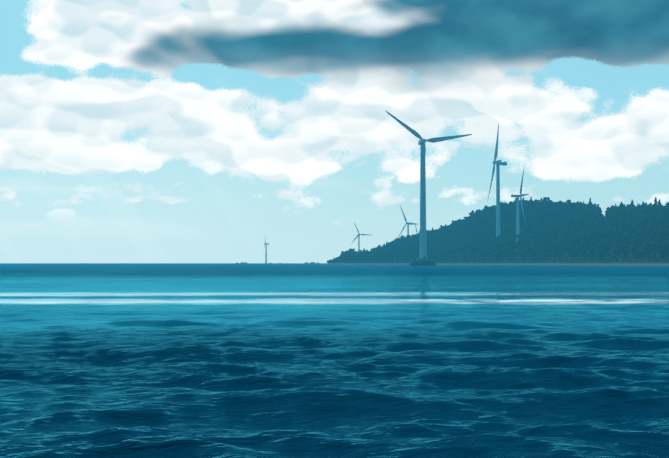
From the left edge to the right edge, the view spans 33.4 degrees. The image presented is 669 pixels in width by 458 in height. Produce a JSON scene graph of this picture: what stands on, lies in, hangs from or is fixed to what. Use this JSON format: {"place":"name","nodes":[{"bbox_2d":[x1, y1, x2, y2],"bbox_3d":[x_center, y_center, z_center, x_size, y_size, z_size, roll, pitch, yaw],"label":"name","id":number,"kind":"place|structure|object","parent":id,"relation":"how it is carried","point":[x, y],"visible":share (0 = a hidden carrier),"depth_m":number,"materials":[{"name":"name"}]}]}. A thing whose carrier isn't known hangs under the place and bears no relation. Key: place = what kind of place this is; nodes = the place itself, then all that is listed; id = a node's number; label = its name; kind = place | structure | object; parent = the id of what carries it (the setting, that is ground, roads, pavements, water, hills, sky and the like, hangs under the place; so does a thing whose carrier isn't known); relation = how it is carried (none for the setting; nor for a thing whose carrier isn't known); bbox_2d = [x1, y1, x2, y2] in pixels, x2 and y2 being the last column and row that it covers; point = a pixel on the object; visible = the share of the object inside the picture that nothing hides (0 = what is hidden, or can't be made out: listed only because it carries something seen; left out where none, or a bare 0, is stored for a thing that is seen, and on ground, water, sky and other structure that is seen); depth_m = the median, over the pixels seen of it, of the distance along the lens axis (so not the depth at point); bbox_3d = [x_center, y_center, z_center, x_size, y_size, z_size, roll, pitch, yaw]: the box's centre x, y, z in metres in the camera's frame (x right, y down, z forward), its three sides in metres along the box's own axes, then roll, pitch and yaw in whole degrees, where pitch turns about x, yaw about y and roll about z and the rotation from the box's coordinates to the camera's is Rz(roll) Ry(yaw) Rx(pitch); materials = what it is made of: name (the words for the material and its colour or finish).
{"place":"outdoors","nodes":[
{"label":"outdoors","id":0,"kind":"place"},
{"bbox_2d":[0,263,668,457],"bbox_3d":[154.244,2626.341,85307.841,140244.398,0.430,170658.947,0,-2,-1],"label":"sea","id":1,"kind":"structure","parent":0,"point":[199,360],"depth_m":24.36,"materials":[{"name":"liquid"}]},
{"bbox_2d":[263,242,268,263],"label":"turbine","id":2,"kind":"object","parent":1,"relation":"in","point":[266,252],"visible":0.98,"depth_m":3994.68,"materials":[{"name":"paint"}]},
{"bbox_2d":[236,262,318,263],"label":"skerries rock","id":3,"kind":"object","parent":1,"relation":"on","point":[280,263],"visible":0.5,"depth_m":5271.69,"materials":[{"name":"grey stone"}]},
{"bbox_2d":[386,111,471,265],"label":"offshore turbine","id":4,"kind":"object","parent":1,"relation":"in","point":[423,260],"visible":1,"depth_m":999.02,"materials":[{"name":"paint"}]},
{"bbox_2d":[0,0,668,262],"label":"sky","id":5,"kind":"structure","parent":0,"point":[132,131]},
{"bbox_2d":[325,212,668,265],"bbox_3d":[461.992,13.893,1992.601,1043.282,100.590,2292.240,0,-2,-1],"label":"headland hill","id":6,"kind":"structure","parent":0,"point":[658,261],"depth_m":1464.91,"materials":[{"name":"green plant"}]},
{"bbox_2d":[353,223,367,250],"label":"wind turbine","id":7,"kind":"object","parent":6,"relation":"on","point":[358,235],"visible":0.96,"depth_m":2410.16,"materials":[{"name":"paint"}]},
{"bbox_2d":[398,206,416,237],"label":"turbine","id":8,"kind":"object","parent":6,"relation":"on","point":[408,223],"visible":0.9,"depth_m":3003.40,"materials":[{"name":"paint"}]},
{"bbox_2d":[327,197,668,262],"bbox_3d":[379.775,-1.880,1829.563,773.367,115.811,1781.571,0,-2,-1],"label":"headland trees","id":9,"kind":"object","parent":6,"relation":"on","point":[644,221],"visible":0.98,"depth_m":1608.43,"materials":[{"name":"green plant"}]},
{"bbox_2d":[487,123,506,241],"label":"wind turbine","id":10,"kind":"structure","parent":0,"point":[498,163],"depth_m":1698.72,"materials":[{"name":"paint"}]},
{"bbox_2d":[511,170,528,242],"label":"wind turbine","id":11,"kind":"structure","parent":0,"point":[517,216],"depth_m":1620.28,"materials":[{"name":"paint"}]}
]}

